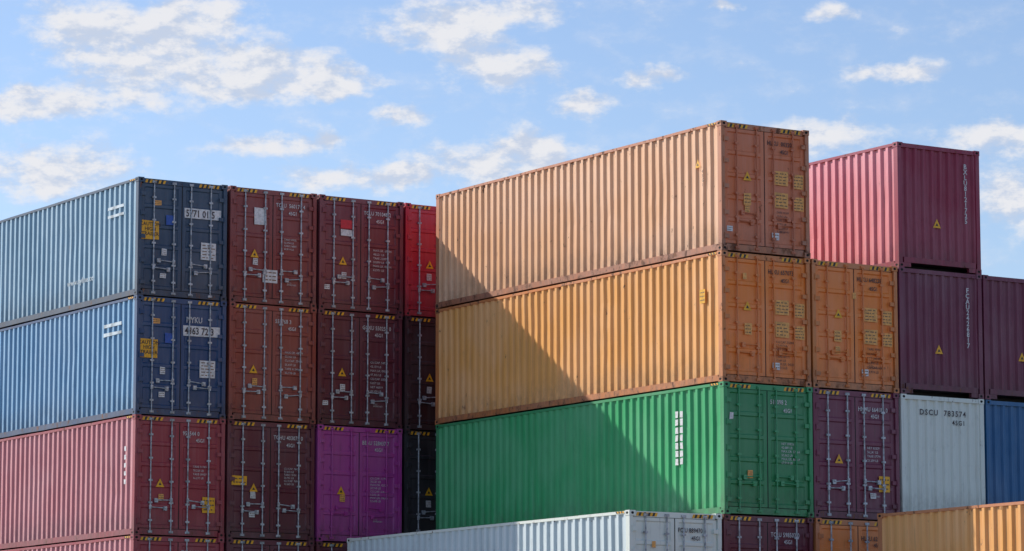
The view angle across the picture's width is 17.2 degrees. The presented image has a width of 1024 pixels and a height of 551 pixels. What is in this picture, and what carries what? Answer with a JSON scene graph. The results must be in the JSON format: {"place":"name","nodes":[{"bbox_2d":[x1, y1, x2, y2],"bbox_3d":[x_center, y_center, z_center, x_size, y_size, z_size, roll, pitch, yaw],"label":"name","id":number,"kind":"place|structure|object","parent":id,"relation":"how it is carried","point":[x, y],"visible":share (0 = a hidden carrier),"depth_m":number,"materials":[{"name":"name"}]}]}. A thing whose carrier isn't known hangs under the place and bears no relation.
{"place":"outdoors","nodes":[
{"label":"outdoors","id":0,"kind":"place"},
{"bbox_2d":[0,0,1023,278],"label":"sky","id":1,"kind":"structure","parent":0,"point":[406,101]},
{"bbox_3d":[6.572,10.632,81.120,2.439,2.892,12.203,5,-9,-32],"label":"shipping container","id":2,"kind":"object","parent":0,"visible":0},
{"bbox_3d":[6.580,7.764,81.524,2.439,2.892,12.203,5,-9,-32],"label":"shipping container","id":3,"kind":"object","parent":2,"relation":"on","visible":0},
{"bbox_2d":[898,394,985,511],"bbox_3d":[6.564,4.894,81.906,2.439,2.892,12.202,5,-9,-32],"label":"shipping container","id":4,"kind":"object","parent":3,"relation":"on","point":[941,453],"visible":0.18,"depth_m":76.85,"materials":[{"name":"metal"}]},
{"bbox_2d":[897,267,983,398],"bbox_3d":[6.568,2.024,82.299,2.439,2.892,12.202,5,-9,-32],"label":"shipping container","id":5,"kind":"object","parent":4,"relation":"on","point":[940,347],"visible":0.2,"depth_m":77.25,"materials":[{"name":"metal"}]},
{"bbox_2d":[809,141,981,273],"bbox_3d":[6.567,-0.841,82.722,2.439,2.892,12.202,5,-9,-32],"label":"shipping container","id":6,"kind":"object","parent":5,"relation":"on","point":[905,205],"visible":0.29,"depth_m":77.89,"materials":[{"name":"metal"}]},
{"bbox_3d":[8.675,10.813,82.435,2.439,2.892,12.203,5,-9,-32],"label":"shipping container","id":7,"kind":"object","parent":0,"visible":0},
{"bbox_3d":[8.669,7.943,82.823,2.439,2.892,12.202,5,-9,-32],"label":"shipping container","id":8,"kind":"object","parent":7,"relation":"on","visible":0},
{"bbox_2d":[984,400,1023,503],"bbox_3d":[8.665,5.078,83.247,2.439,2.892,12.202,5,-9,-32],"label":"shipping container","id":9,"kind":"object","parent":8,"relation":"on","point":[1004,446],"visible":0.07,"depth_m":77.88,"materials":[{"name":"metal"}]},
{"bbox_2d":[981,275,1023,402],"bbox_3d":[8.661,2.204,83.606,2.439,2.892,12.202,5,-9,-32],"label":"shipping container","id":10,"kind":"object","parent":9,"relation":"on","point":[1003,332],"visible":0.11,"depth_m":78.24,"materials":[{"name":"metal"}]},
{"label":"ground","id":11,"kind":"structure","parent":0,"visible":0},
{"bbox_3d":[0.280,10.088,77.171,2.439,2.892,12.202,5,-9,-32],"label":"shipping container","id":12,"kind":"object","parent":11,"relation":"on","visible":0},
{"bbox_2d":[347,510,721,550],"bbox_3d":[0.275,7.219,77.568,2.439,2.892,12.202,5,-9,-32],"label":"shipping container","id":13,"kind":"object","parent":12,"relation":"on","point":[630,530],"visible":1,"depth_m":73.71,"materials":[{"name":"metal"}]},
{"bbox_2d":[633,517,716,550],"bbox_3d":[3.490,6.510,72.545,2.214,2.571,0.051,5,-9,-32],"label":"door leaves","id":14,"kind":"structure","parent":13,"relation":"in","point":[656,527],"depth_m":72.63,"materials":[{"name":"paint"}]},
{"bbox_3d":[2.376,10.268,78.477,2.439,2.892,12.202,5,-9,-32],"label":"shipping container","id":15,"kind":"object","parent":11,"relation":"on","visible":0},
{"bbox_2d":[722,514,812,550],"bbox_3d":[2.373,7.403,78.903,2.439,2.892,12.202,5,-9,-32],"label":"shipping container","id":16,"kind":"object","parent":15,"relation":"on","point":[750,533],"visible":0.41,"depth_m":73.98,"materials":[{"name":"metal"}]},
{"bbox_2d":[436,381,813,529],"bbox_3d":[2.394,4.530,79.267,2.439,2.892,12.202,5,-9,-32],"label":"shipping container","id":17,"kind":"object","parent":16,"relation":"on","point":[728,447],"visible":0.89,"depth_m":76.35,"materials":[{"name":"metal"}]},
{"bbox_2d":[435,250,811,424],"bbox_3d":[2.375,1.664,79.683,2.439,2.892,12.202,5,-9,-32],"label":"shipping container","id":18,"kind":"object","parent":17,"relation":"on","point":[720,316],"visible":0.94,"depth_m":77.02,"materials":[{"name":"metal"}]},
{"bbox_2d":[435,120,810,308],"bbox_3d":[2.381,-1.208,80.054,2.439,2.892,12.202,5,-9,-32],"label":"shipping container","id":19,"kind":"object","parent":18,"relation":"on","point":[716,186],"visible":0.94,"depth_m":77.39,"materials":[{"name":"metal"}]},
{"bbox_2d":[725,128,804,249],"bbox_3d":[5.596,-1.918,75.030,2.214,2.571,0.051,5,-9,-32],"label":"door leaves","id":20,"kind":"structure","parent":19,"relation":"in","point":[746,139],"depth_m":74.99,"materials":[{"name":"paint"}]},
{"bbox_2d":[725,257,805,378],"bbox_3d":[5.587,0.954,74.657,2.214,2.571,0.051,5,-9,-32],"label":"door leaves","id":21,"kind":"structure","parent":18,"relation":"in","point":[747,288],"depth_m":74.61,"materials":[{"name":"paint"}]},
{"bbox_2d":[727,388,807,509],"bbox_3d":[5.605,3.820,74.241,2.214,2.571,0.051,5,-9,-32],"label":"door leaves","id":22,"kind":"structure","parent":17,"relation":"in","point":[749,410],"depth_m":74.22,"materials":[{"name":"paint"}]},
{"bbox_2d":[728,521,807,550],"bbox_3d":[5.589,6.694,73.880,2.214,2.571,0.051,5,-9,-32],"label":"door leaves","id":23,"kind":"structure","parent":16,"relation":"in","point":[749,531],"depth_m":73.97,"materials":[{"name":"paint"}]},
{"bbox_3d":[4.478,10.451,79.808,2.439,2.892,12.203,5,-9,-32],"label":"shipping container","id":24,"kind":"object","parent":11,"relation":"on","visible":0},
{"bbox_2d":[813,518,877,550],"bbox_3d":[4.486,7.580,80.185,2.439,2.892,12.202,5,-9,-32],"label":"shipping container","id":25,"kind":"object","parent":24,"relation":"on","point":[841,535],"visible":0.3,"depth_m":75.10,"materials":[{"name":"metal"}]},
{"bbox_2d":[819,525,877,550],"bbox_3d":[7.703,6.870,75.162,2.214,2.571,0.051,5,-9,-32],"label":"door leaves","id":26,"kind":"structure","parent":25,"relation":"in","point":[840,534],"depth_m":75.14,"materials":[{"name":"paint"}]},
{"bbox_2d":[812,388,899,520],"bbox_3d":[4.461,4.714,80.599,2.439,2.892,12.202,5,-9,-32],"label":"shipping container","id":27,"kind":"object","parent":25,"relation":"on","point":[856,470],"visible":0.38,"depth_m":75.55,"materials":[{"name":"metal"}]},
{"bbox_2d":[810,259,898,393],"bbox_3d":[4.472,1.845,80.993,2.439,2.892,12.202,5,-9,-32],"label":"shipping container","id":28,"kind":"object","parent":27,"relation":"on","point":[854,324],"visible":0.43,"depth_m":75.95,"materials":[{"name":"metal"}]},
{"bbox_2d":[815,266,893,385],"bbox_3d":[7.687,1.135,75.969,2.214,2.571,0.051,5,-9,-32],"label":"door leaves","id":29,"kind":"structure","parent":28,"relation":"in","point":[836,276],"depth_m":75.91,"materials":[{"name":"paint"}]},
{"bbox_2d":[817,395,894,512],"bbox_3d":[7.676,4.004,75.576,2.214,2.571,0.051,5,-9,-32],"label":"door leaves","id":30,"kind":"structure","parent":27,"relation":"in","point":[837,404],"depth_m":75.56,"materials":[{"name":"paint"}]},
{"bbox_3d":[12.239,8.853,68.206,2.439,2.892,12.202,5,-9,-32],"label":"shipping container","id":31,"kind":"object","parent":11,"relation":"on","visible":0},
{"bbox_2d":[877,501,1023,550],"bbox_3d":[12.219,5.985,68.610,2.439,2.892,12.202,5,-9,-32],"label":"shipping container","id":32,"kind":"object","parent":31,"relation":"on","point":[994,527],"visible":1,"depth_m":71.01,"materials":[{"name":"metal"}]},
{"bbox_3d":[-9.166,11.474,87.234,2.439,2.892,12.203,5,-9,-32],"label":"shipping container","id":33,"kind":"object","parent":11,"relation":"on","visible":0},
{"bbox_2d":[224,538,313,550],"bbox_3d":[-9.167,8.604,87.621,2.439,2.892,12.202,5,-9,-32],"label":"shipping container","id":34,"kind":"object","parent":33,"relation":"on","point":[231,544],"visible":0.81,"depth_m":82.69,"materials":[{"name":"metal"}]},
{"bbox_2d":[224,419,314,540],"bbox_3d":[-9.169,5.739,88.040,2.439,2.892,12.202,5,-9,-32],"label":"shipping container","id":35,"kind":"object","parent":34,"relation":"on","point":[269,483],"visible":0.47,"depth_m":82.98,"materials":[{"name":"metal"}]},
{"bbox_2d":[230,426,309,533],"bbox_3d":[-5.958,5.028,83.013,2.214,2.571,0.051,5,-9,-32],"label":"door leaves","id":36,"kind":"structure","parent":35,"relation":"in","point":[252,467],"depth_m":83.01,"materials":[{"name":"paint"}]},
{"bbox_2d":[225,302,316,424],"bbox_3d":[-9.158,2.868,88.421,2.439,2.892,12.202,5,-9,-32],"label":"shipping container","id":37,"kind":"object","parent":35,"relation":"on","point":[270,377],"visible":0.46,"depth_m":83.36,"materials":[{"name":"metal"}]},
{"bbox_2d":[226,185,316,308],"bbox_3d":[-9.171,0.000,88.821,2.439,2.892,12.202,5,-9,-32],"label":"shipping container","id":38,"kind":"object","parent":37,"relation":"on","point":[271,247],"visible":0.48,"depth_m":83.76,"materials":[{"name":"metal"}]},
{"bbox_2d":[233,192,311,300],"bbox_3d":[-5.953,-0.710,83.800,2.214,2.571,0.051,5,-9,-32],"label":"door leaves","id":39,"kind":"structure","parent":38,"relation":"in","point":[291,225],"depth_m":83.82,"materials":[{"name":"paint"}]},
{"bbox_2d":[232,308,311,416],"bbox_3d":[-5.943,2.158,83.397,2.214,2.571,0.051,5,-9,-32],"label":"door leaves","id":40,"kind":"structure","parent":37,"relation":"in","point":[254,329],"depth_m":83.39,"materials":[{"name":"paint"}]},
{"bbox_2d":[230,544,308,550],"bbox_3d":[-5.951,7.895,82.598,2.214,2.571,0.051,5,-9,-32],"label":"door leaves","id":41,"kind":"structure","parent":34,"relation":"in","point":[233,547],"depth_m":82.66,"materials":[{"name":"paint"}]},
{"bbox_3d":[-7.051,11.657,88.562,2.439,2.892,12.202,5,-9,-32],"label":"shipping container","id":42,"kind":"object","parent":11,"relation":"on","visible":0},
{"bbox_2d":[314,541,346,550],"bbox_3d":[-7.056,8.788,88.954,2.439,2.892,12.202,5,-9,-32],"label":"shipping container","id":43,"kind":"object","parent":42,"relation":"on","point":[324,546],"visible":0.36,"depth_m":83.64,"materials":[{"name":"metal"}]},
{"bbox_2d":[320,547,346,550],"bbox_3d":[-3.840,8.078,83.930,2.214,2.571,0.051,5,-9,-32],"label":"door leaves","id":44,"kind":"structure","parent":43,"relation":"in","point":[321,548],"depth_m":83.70,"materials":[{"name":"paint"}]},
{"bbox_2d":[314,424,402,542],"bbox_3d":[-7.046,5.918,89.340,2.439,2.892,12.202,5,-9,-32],"label":"shipping container","id":45,"kind":"object","parent":43,"relation":"on","point":[357,482],"visible":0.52,"depth_m":84.27,"materials":[{"name":"metal"}]},
{"bbox_2d":[320,431,396,535],"bbox_3d":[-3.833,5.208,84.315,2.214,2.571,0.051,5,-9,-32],"label":"door leaves","id":46,"kind":"structure","parent":45,"relation":"in","point":[341,440],"depth_m":84.31,"materials":[{"name":"paint"}]},
{"bbox_2d":[315,309,402,428],"bbox_3d":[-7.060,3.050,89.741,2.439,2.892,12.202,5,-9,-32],"label":"shipping container","id":47,"kind":"object","parent":45,"relation":"on","point":[358,369],"visible":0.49,"depth_m":84.69,"materials":[{"name":"metal"}]},
{"bbox_2d":[321,315,397,421],"bbox_3d":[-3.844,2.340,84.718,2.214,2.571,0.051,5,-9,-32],"label":"door leaves","id":48,"kind":"structure","parent":47,"relation":"in","point":[342,325],"depth_m":84.70,"materials":[{"name":"paint"}]},
{"bbox_2d":[316,194,403,314],"bbox_3d":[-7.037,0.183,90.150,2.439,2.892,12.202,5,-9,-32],"label":"shipping container","id":49,"kind":"object","parent":47,"relation":"on","point":[359,255],"visible":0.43,"depth_m":85.09,"materials":[{"name":"metal"}]},
{"bbox_2d":[323,200,398,307],"bbox_3d":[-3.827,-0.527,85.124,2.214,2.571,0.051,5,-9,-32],"label":"door leaves","id":50,"kind":"structure","parent":49,"relation":"in","point":[378,232],"depth_m":85.14,"materials":[{"name":"paint"}]},
{"bbox_3d":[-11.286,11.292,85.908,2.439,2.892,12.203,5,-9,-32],"label":"shipping container","id":51,"kind":"object","parent":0,"visible":0},
{"bbox_2d":[1,535,223,550],"bbox_3d":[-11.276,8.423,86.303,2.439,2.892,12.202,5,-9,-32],"label":"shipping container","id":52,"kind":"object","parent":51,"relation":"on","point":[141,543],"visible":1,"depth_m":81.67,"materials":[{"name":"metal"}]},
{"bbox_2d":[0,414,225,550],"bbox_3d":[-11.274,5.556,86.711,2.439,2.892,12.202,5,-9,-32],"label":"shipping container","id":53,"kind":"object","parent":52,"relation":"on","point":[139,474],"visible":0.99,"depth_m":82.25,"materials":[{"name":"metal"}]},
{"bbox_2d":[0,295,226,438],"bbox_3d":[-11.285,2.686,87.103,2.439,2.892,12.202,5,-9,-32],"label":"shipping container","id":54,"kind":"object","parent":53,"relation":"on","point":[146,355],"visible":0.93,"depth_m":82.65,"materials":[{"name":"metal"}]},
{"bbox_2d":[0,176,227,328],"bbox_3d":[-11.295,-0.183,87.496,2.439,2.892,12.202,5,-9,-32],"label":"shipping container","id":55,"kind":"object","parent":54,"relation":"on","point":[143,236],"visible":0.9,"depth_m":83.06,"materials":[{"name":"metal"}]},
{"bbox_2d":[141,183,222,293],"bbox_3d":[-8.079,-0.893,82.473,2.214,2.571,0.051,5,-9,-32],"label":"door leaves","id":56,"kind":"structure","parent":55,"relation":"in","point":[201,198],"depth_m":82.46,"materials":[{"name":"paint"}]},
{"bbox_2d":[139,301,221,411],"bbox_3d":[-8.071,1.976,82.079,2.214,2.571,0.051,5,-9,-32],"label":"door leaves","id":57,"kind":"structure","parent":54,"relation":"in","point":[199,346],"depth_m":82.06,"materials":[{"name":"paint"}]},
{"bbox_2d":[138,420,219,529],"bbox_3d":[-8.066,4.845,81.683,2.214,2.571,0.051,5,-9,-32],"label":"door leaves","id":58,"kind":"structure","parent":53,"relation":"in","point":[161,439],"depth_m":81.66,"materials":[{"name":"paint"}]},
{"bbox_2d":[137,541,218,550],"bbox_3d":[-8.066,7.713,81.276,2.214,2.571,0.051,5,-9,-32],"label":"door leaves","id":59,"kind":"structure","parent":52,"relation":"in","point":[142,545],"depth_m":81.36,"materials":[{"name":"paint"}]},
{"bbox_3d":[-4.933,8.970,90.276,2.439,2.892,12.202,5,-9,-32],"label":"shipping container","id":60,"kind":"object","parent":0,"visible":0},
{"bbox_2d":[402,429,435,532],"bbox_3d":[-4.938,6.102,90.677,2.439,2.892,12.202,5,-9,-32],"label":"shipping container","id":61,"kind":"object","parent":60,"relation":"on","point":[418,481],"visible":0.1,"depth_m":85.26,"materials":[{"name":"metal"}]},
{"bbox_2d":[408,435,435,531],"bbox_3d":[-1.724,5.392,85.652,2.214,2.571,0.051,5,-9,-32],"label":"door leaves","id":62,"kind":"structure","parent":61,"relation":"in","point":[427,454],"depth_m":85.31,"materials":[{"name":"paint"}]},
{"bbox_2d":[402,315,450,431],"bbox_3d":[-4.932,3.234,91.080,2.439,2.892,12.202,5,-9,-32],"label":"shipping container","id":63,"kind":"object","parent":61,"relation":"on","point":[418,368],"visible":0.12,"depth_m":85.63,"materials":[{"name":"metal"}]},
{"bbox_2d":[403,203,451,318],"bbox_3d":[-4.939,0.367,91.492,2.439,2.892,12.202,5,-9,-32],"label":"shipping container","id":64,"kind":"object","parent":63,"relation":"on","point":[419,260],"visible":0.08,"depth_m":86.05,"materials":[{"name":"metal"}]},
{"bbox_2d":[409,209,451,310],"bbox_3d":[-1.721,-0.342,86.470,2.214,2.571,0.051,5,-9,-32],"label":"door leaves","id":65,"kind":"structure","parent":64,"relation":"in","point":[428,218],"depth_m":86.12,"materials":[{"name":"paint"}]},
{"bbox_2d":[408,322,450,423],"bbox_3d":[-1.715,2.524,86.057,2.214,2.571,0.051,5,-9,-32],"label":"door leaves","id":66,"kind":"structure","parent":63,"relation":"in","point":[428,330],"depth_m":85.70,"materials":[{"name":"paint"}]}
]}

